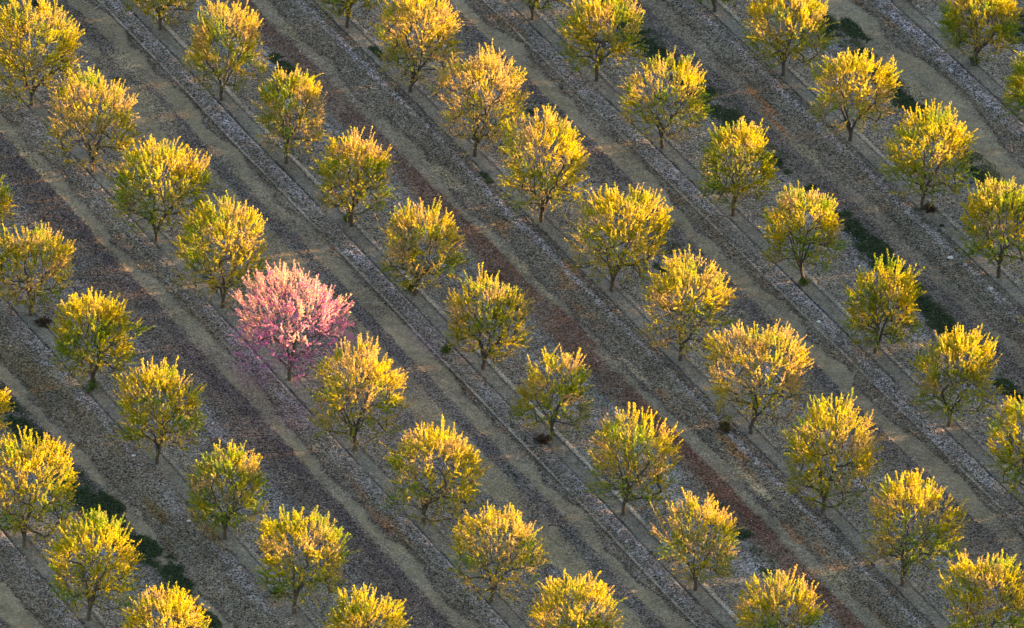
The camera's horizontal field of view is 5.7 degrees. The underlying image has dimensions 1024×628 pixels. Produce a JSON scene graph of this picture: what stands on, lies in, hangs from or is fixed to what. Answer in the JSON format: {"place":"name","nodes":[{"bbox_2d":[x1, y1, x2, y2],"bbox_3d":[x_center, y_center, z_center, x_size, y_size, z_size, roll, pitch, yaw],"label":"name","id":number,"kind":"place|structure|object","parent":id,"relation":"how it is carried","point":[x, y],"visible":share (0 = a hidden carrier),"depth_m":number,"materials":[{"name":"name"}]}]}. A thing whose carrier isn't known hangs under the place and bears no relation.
{"place":"outdoors","nodes":[
{"label":"outdoors","id":0,"kind":"place"},
{"bbox_2d":[0,0,1023,627],"bbox_3d":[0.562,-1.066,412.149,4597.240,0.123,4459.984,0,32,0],"label":"ground","id":1,"kind":"structure","parent":0,"point":[706,602],"depth_m":410.06,"materials":[{"name":"soil"}]},
{"bbox_2d":[0,0,10,20],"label":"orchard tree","id":2,"kind":"object","parent":1,"relation":"on","point":[2,1],"visible":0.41,"depth_m":428.34,"materials":[{"name":"yellow plant"}]},
{"bbox_2d":[0,387,16,457],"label":"orchard tree","id":3,"kind":"object","parent":1,"relation":"on","point":[3,403],"visible":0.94,"depth_m":398.97,"materials":[{"name":"yellow plant"}]},
{"bbox_2d":[0,175,20,233],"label":"orchard tree","id":4,"kind":"object","parent":1,"relation":"on","point":[3,199],"visible":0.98,"depth_m":413.93,"materials":[{"name":"yellow plant"}]},
{"bbox_2d":[0,220,77,315],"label":"orchard tree","id":5,"kind":"object","parent":1,"relation":"on","point":[10,246],"visible":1,"depth_m":408.90,"materials":[{"name":"yellow plant"}]},
{"bbox_2d":[0,426,82,547],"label":"orchard tree","id":6,"kind":"object","parent":1,"relation":"on","point":[22,461],"visible":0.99,"depth_m":394.45,"materials":[{"name":"yellow plant"}]},
{"bbox_2d":[34,316,51,327],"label":"shrub","id":7,"kind":"object","parent":1,"relation":"on","point":[44,321],"visible":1,"depth_m":409.94,"materials":[{"name":"brown plant"}]},
{"bbox_2d":[0,0,87,111],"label":"orchard tree","id":8,"kind":"object","parent":1,"relation":"on","point":[67,37],"visible":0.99,"depth_m":422.97,"materials":[{"name":"yellow plant"}]},
{"bbox_2d":[39,64,145,171],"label":"orchard tree","id":9,"kind":"object","parent":1,"relation":"on","point":[67,113],"visible":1,"depth_m":418.49,"materials":[{"name":"yellow plant"}]},
{"bbox_2d":[86,377,99,392],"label":"green tuft","id":10,"kind":"object","parent":1,"relation":"on","point":[92,385],"visible":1,"depth_m":405.59,"materials":[{"name":"green plant"}]},
{"bbox_2d":[41,504,148,620],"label":"orchard tree","id":11,"kind":"object","parent":1,"relation":"on","point":[82,531],"visible":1,"depth_m":390.00,"materials":[{"name":"yellow plant"}]},
{"bbox_2d":[47,286,154,390],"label":"orchard tree","id":12,"kind":"object","parent":1,"relation":"on","point":[99,308],"visible":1,"depth_m":404.22,"materials":[{"name":"yellow plant"}]},
{"bbox_2d":[106,355,207,464],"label":"orchard tree","id":13,"kind":"object","parent":1,"relation":"on","point":[165,383],"visible":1,"depth_m":399.53,"materials":[{"name":"yellow plant"}]},
{"bbox_2d":[120,0,199,29],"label":"orchard tree","id":14,"kind":"object","parent":1,"relation":"on","point":[163,8],"visible":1,"depth_m":428.80,"materials":[{"name":"yellow plant"}]},
{"bbox_2d":[104,134,218,241],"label":"orchard tree","id":15,"kind":"object","parent":1,"relation":"on","point":[179,159],"visible":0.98,"depth_m":413.59,"materials":[{"name":"yellow plant"}]},
{"bbox_2d":[119,581,211,627],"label":"orchard tree","id":16,"kind":"object","parent":1,"relation":"on","point":[182,607],"visible":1,"depth_m":385.29,"materials":[{"name":"yellow plant"}]},
{"bbox_2d":[168,190,271,308],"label":"orchard tree","id":17,"kind":"object","parent":1,"relation":"on","point":[193,257],"visible":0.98,"depth_m":409.16,"materials":[{"name":"yellow plant"}]},
{"bbox_2d":[177,0,273,101],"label":"orchard tree","id":18,"kind":"object","parent":1,"relation":"on","point":[207,27],"visible":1,"depth_m":423.26,"materials":[{"name":"yellow plant"}]},
{"bbox_2d":[182,439,270,539],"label":"orchard tree","id":19,"kind":"object","parent":1,"relation":"on","point":[201,502],"visible":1,"depth_m":395.10,"materials":[{"name":"yellow plant"}]},
{"bbox_2d":[264,585,286,598],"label":"green tuft","id":20,"kind":"object","parent":1,"relation":"on","point":[274,588],"visible":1,"depth_m":392.93,"materials":[{"name":"green plant"}]},
{"bbox_2d":[226,259,357,386],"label":"blossoming tree","id":21,"kind":"object","parent":1,"relation":"on","point":[290,311],"visible":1,"depth_m":404.52,"materials":[{"name":"pink plant"}]},
{"bbox_2d":[249,61,336,163],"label":"orchard tree","id":22,"kind":"object","parent":1,"relation":"on","point":[309,94],"visible":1,"depth_m":418.95,"materials":[{"name":"yellow plant"}]},
{"bbox_2d":[253,504,358,613],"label":"orchard tree","id":23,"kind":"object","parent":1,"relation":"on","point":[298,524],"visible":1,"depth_m":390.38,"materials":[{"name":"yellow plant"}]},
{"bbox_2d":[341,210,349,221],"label":"green tuft","id":24,"kind":"object","parent":1,"relation":"on","point":[345,218],"visible":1,"depth_m":416.41,"materials":[{"name":"green plant"}]},
{"bbox_2d":[310,0,383,27],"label":"orchard tree","id":25,"kind":"object","parent":1,"relation":"on","point":[348,9],"visible":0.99,"depth_m":428.71,"materials":[{"name":"yellow plant"}]},
{"bbox_2d":[310,126,400,226],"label":"orchard tree","id":26,"kind":"object","parent":1,"relation":"on","point":[345,156],"visible":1,"depth_m":414.71,"materials":[{"name":"yellow plant"}]},
{"bbox_2d":[306,333,412,457],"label":"orchard tree","id":27,"kind":"object","parent":1,"relation":"on","point":[368,365],"visible":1,"depth_m":400.15,"materials":[{"name":"yellow plant"}]},
{"bbox_2d":[318,583,411,627],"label":"orchard tree","id":28,"kind":"object","parent":1,"relation":"on","point":[353,613],"visible":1,"depth_m":385.73,"materials":[{"name":"yellow plant"}]},
{"bbox_2d":[403,277,421,292],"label":"green tuft","id":29,"kind":"object","parent":1,"relation":"on","point":[410,288],"visible":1,"depth_m":411.82,"materials":[{"name":"green plant"}]},
{"bbox_2d":[368,0,466,91],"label":"orchard tree","id":30,"kind":"object","parent":1,"relation":"on","point":[406,17],"visible":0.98,"depth_m":423.62,"materials":[{"name":"yellow plant"}]},
{"bbox_2d":[376,196,474,295],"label":"orchard tree","id":31,"kind":"object","parent":1,"relation":"on","point":[402,222],"visible":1,"depth_m":410.21,"materials":[{"name":"yellow plant"}]},
{"bbox_2d":[376,414,492,531],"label":"orchard tree","id":32,"kind":"object","parent":1,"relation":"on","point":[457,451],"visible":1,"depth_m":395.64,"materials":[{"name":"yellow plant"}]},
{"bbox_2d":[440,343,452,354],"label":"green tuft","id":33,"kind":"object","parent":1,"relation":"on","point":[445,349],"visible":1,"depth_m":407.85,"materials":[{"name":"green plant"}]},
{"bbox_2d":[426,39,533,156],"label":"orchard tree","id":34,"kind":"object","parent":1,"relation":"on","point":[473,73],"visible":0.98,"depth_m":419.07,"materials":[{"name":"yellow plant"}]},
{"bbox_2d":[442,262,536,370],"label":"orchard tree","id":35,"kind":"object","parent":1,"relation":"on","point":[496,310],"visible":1,"depth_m":405.41,"materials":[{"name":"yellow plant"}]},
{"bbox_2d":[445,500,551,604],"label":"orchard tree","id":36,"kind":"object","parent":1,"relation":"on","point":[520,531],"visible":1,"depth_m":391.04,"materials":[{"name":"yellow plant"}]},
{"bbox_2d":[0,0,1023,627],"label":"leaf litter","id":37,"kind":"object","parent":1,"relation":"on","point":[526,326],"visible":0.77,"depth_m":410.08,"materials":[{"name":"brown plant"}]},
{"bbox_2d":[0,0,1023,627],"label":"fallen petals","id":38,"kind":"object","parent":1,"relation":"on","point":[522,320],"visible":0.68,"depth_m":410.56,"materials":[{"name":"plant"}]},
{"bbox_2d":[1,0,1023,627],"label":"green weeds","id":39,"kind":"object","parent":1,"relation":"on","point":[837,212],"visible":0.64,"depth_m":413.74,"materials":[{"name":"green plant"}]},
{"bbox_2d":[505,0,566,19],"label":"orchard tree","id":40,"kind":"object","parent":1,"relation":"on","point":[533,5],"visible":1,"depth_m":429.36,"materials":[{"name":"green plant"}]},
{"bbox_2d":[532,432,552,443],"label":"shrub","id":41,"kind":"object","parent":1,"relation":"on","point":[541,439],"visible":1,"depth_m":402.19,"materials":[{"name":"brown plant"}]},
{"bbox_2d":[496,103,590,222],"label":"orchard tree","id":42,"kind":"object","parent":1,"relation":"on","point":[568,149],"visible":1,"depth_m":414.66,"materials":[{"name":"yellow plant"}]},
{"bbox_2d":[506,344,603,441],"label":"orchard tree","id":43,"kind":"object","parent":1,"relation":"on","point":[563,395],"visible":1,"depth_m":401.27,"materials":[{"name":"yellow plant"}]},
{"bbox_2d":[525,569,627,627],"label":"orchard tree","id":44,"kind":"object","parent":1,"relation":"on","point":[599,594],"visible":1,"depth_m":386.33,"materials":[{"name":"yellow plant"}]},
{"bbox_2d":[552,0,648,81],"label":"orchard tree","id":45,"kind":"object","parent":1,"relation":"on","point":[597,10],"visible":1,"depth_m":424.54,"materials":[{"name":"yellow plant"}]},
{"bbox_2d":[560,182,672,291],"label":"orchard tree","id":46,"kind":"object","parent":1,"relation":"on","point":[642,207],"visible":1,"depth_m":410.11,"materials":[{"name":"yellow plant"}]},
{"bbox_2d":[582,402,683,515],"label":"orchard tree","id":47,"kind":"object","parent":1,"relation":"on","point":[617,436],"visible":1,"depth_m":396.31,"materials":[{"name":"yellow plant"}]},
{"bbox_2d":[615,46,715,148],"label":"orchard tree","id":48,"kind":"object","parent":1,"relation":"on","point":[684,73],"visible":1,"depth_m":419.84,"materials":[{"name":"yellow plant"}]},
{"bbox_2d":[634,244,740,361],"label":"orchard tree","id":49,"kind":"object","parent":1,"relation":"on","point":[665,285],"visible":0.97,"depth_m":405.67,"materials":[{"name":"yellow plant"}]},
{"bbox_2d":[648,487,743,590],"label":"orchard tree","id":50,"kind":"object","parent":1,"relation":"on","point":[724,527],"visible":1,"depth_m":391.70,"materials":[{"name":"yellow plant"}]},
{"bbox_2d":[695,0,734,12],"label":"orchard tree","id":51,"kind":"object","parent":1,"relation":"on","point":[714,6],"visible":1,"depth_m":429.96,"materials":[{"name":"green plant"}]},
{"bbox_2d":[717,419,730,432],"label":"shrub","id":52,"kind":"object","parent":1,"relation":"on","point":[724,426],"visible":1,"depth_m":402.74,"materials":[{"name":"green plant"}]},
{"bbox_2d":[694,116,783,215],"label":"orchard tree","id":53,"kind":"object","parent":1,"relation":"on","point":[752,143],"visible":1,"depth_m":415.16,"materials":[{"name":"yellow plant"}]},
{"bbox_2d":[690,319,819,433],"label":"orchard tree","id":54,"kind":"object","parent":1,"relation":"on","point":[759,346],"visible":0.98,"depth_m":401.00,"materials":[{"name":"yellow plant"}]},
{"bbox_2d":[727,564,829,627],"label":"orchard tree","id":55,"kind":"object","parent":1,"relation":"on","point":[771,604],"visible":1,"depth_m":386.80,"materials":[{"name":"yellow plant"}]},
{"bbox_2d":[740,0,839,75],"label":"orchard tree","id":56,"kind":"object","parent":1,"relation":"on","point":[806,9],"visible":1,"depth_m":424.62,"materials":[{"name":"yellow plant"}]},
{"bbox_2d":[758,181,850,279],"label":"orchard tree","id":57,"kind":"object","parent":1,"relation":"on","point":[779,235],"visible":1,"depth_m":410.70,"materials":[{"name":"yellow plant"}]},
{"bbox_2d":[799,277,810,285],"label":"green tuft","id":58,"kind":"object","parent":1,"relation":"on","point":[803,281],"visible":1,"depth_m":412.06,"materials":[{"name":"green plant"}]},
{"bbox_2d":[778,388,885,511],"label":"orchard tree","id":59,"kind":"object","parent":1,"relation":"on","point":[798,446],"visible":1,"depth_m":396.21,"materials":[{"name":"yellow plant"}]},
{"bbox_2d":[806,47,905,141],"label":"orchard tree","id":60,"kind":"object","parent":1,"relation":"on","point":[853,64],"visible":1,"depth_m":420.18,"materials":[{"name":"yellow plant"}]},
{"bbox_2d":[838,249,925,354],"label":"orchard tree","id":61,"kind":"object","parent":1,"relation":"on","point":[903,297],"visible":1,"depth_m":406.25,"materials":[{"name":"yellow plant"}]},
{"bbox_2d":[860,467,970,585],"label":"orchard tree","id":62,"kind":"object","parent":1,"relation":"on","point":[899,490],"visible":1,"depth_m":391.67,"materials":[{"name":"yellow plant"}]},
{"bbox_2d":[877,98,980,209],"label":"orchard tree","id":63,"kind":"object","parent":1,"relation":"on","point":[907,137],"visible":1,"depth_m":415.41,"materials":[{"name":"yellow plant"}]},
{"bbox_2d":[920,202,937,212],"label":"shrub","id":64,"kind":"object","parent":1,"relation":"on","point":[929,208],"visible":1,"depth_m":416.96,"materials":[{"name":"brown plant"}]},
{"bbox_2d":[906,322,1005,426],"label":"orchard tree","id":65,"kind":"object","parent":1,"relation":"on","point":[955,351],"visible":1,"depth_m":401.67,"materials":[{"name":"yellow plant"}]},
{"bbox_2d":[969,55,980,63],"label":"green tuft","id":66,"kind":"object","parent":1,"relation":"on","point":[978,59],"visible":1,"depth_m":426.98,"materials":[{"name":"green plant"}]},
{"bbox_2d":[933,549,1023,627],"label":"orchard tree","id":67,"kind":"object","parent":1,"relation":"on","point":[988,575],"visible":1,"depth_m":386.86,"materials":[{"name":"yellow plant"}]},
{"bbox_2d":[936,0,1023,65],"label":"orchard tree","id":68,"kind":"object","parent":1,"relation":"on","point":[988,10],"visible":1,"depth_m":425.34,"materials":[{"name":"yellow plant"}]},
{"bbox_2d":[953,172,1023,278],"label":"orchard tree","id":69,"kind":"object","parent":1,"relation":"on","point":[986,203],"visible":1,"depth_m":410.76,"materials":[{"name":"yellow plant"}]},
{"bbox_2d":[985,390,1023,504],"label":"orchard tree","id":70,"kind":"object","parent":1,"relation":"on","point":[1011,413],"visible":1,"depth_m":396.75,"materials":[{"name":"yellow plant"}]},
{"bbox_2d":[1001,50,1023,121],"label":"orchard tree","id":71,"kind":"object","parent":1,"relation":"on","point":[1016,80],"visible":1,"depth_m":421.04,"materials":[{"name":"yellow plant"}]},
{"bbox_2d":[0,0,1023,627],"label":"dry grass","id":72,"kind":"structure","parent":0,"point":[506,342],"depth_m":410.17,"materials":[{"name":"plant"}]}
]}

